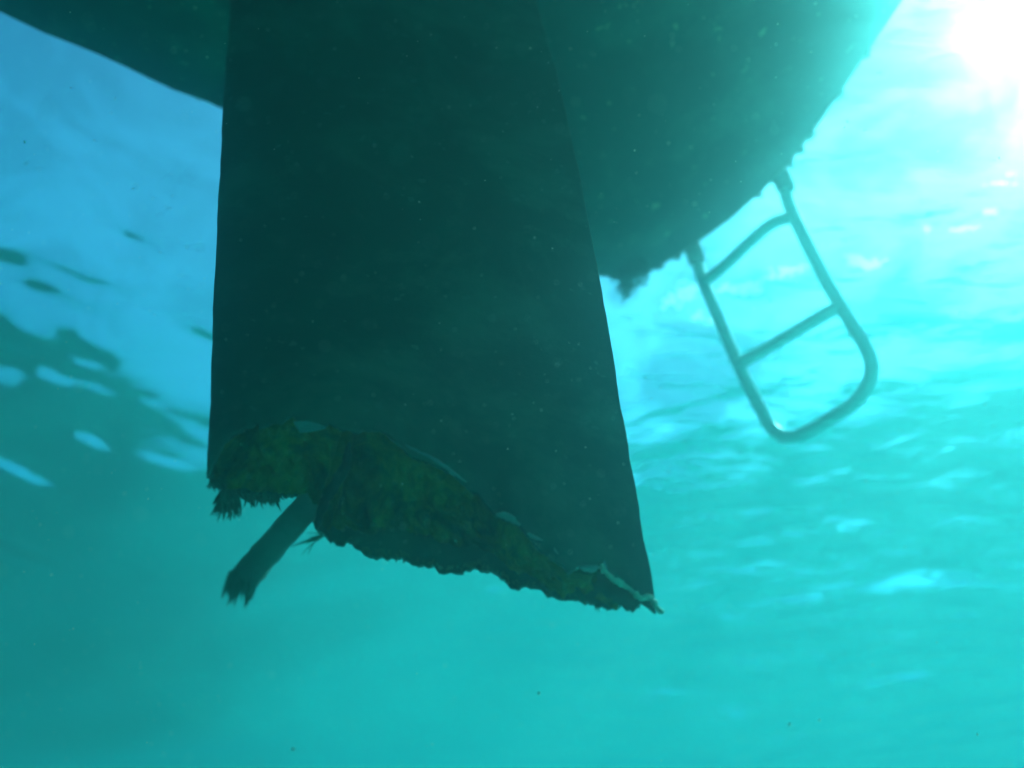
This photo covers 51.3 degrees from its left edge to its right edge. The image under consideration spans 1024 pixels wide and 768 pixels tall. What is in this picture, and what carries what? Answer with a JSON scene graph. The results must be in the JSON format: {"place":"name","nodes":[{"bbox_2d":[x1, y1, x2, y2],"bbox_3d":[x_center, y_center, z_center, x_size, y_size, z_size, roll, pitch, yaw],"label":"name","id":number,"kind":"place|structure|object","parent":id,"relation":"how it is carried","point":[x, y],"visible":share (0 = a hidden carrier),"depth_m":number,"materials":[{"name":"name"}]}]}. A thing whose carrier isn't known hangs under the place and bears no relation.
{"place":"outdoors","nodes":[
{"label":"outdoors","id":0,"kind":"place"},
{"bbox_2d":[0,0,1023,767],"bbox_3d":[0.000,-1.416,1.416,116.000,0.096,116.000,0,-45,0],"label":"water","id":1,"kind":"structure","parent":0,"point":[340,648],"depth_m":3.54,"materials":[{"name":"teal liquid"}]},
{"bbox_2d":[0,0,901,614],"bbox_3d":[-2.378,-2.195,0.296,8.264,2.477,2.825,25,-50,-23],"label":"sailing boat","id":2,"kind":"object","parent":1,"relation":"on","point":[382,322],"visible":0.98,"depth_m":1.36,"materials":[{"name":"paint"}]},
{"bbox_2d":[0,0,1023,767],"bbox_3d":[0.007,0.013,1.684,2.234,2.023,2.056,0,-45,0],"label":"suspended specks","id":3,"kind":"object","parent":1,"relation":"on","point":[46,110],"visible":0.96,"depth_m":0.68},
{"bbox_2d":[0,0,1023,756],"label":"sky","id":4,"kind":"structure","parent":0,"point":[171,360],"materials":[{"name":"blue"}]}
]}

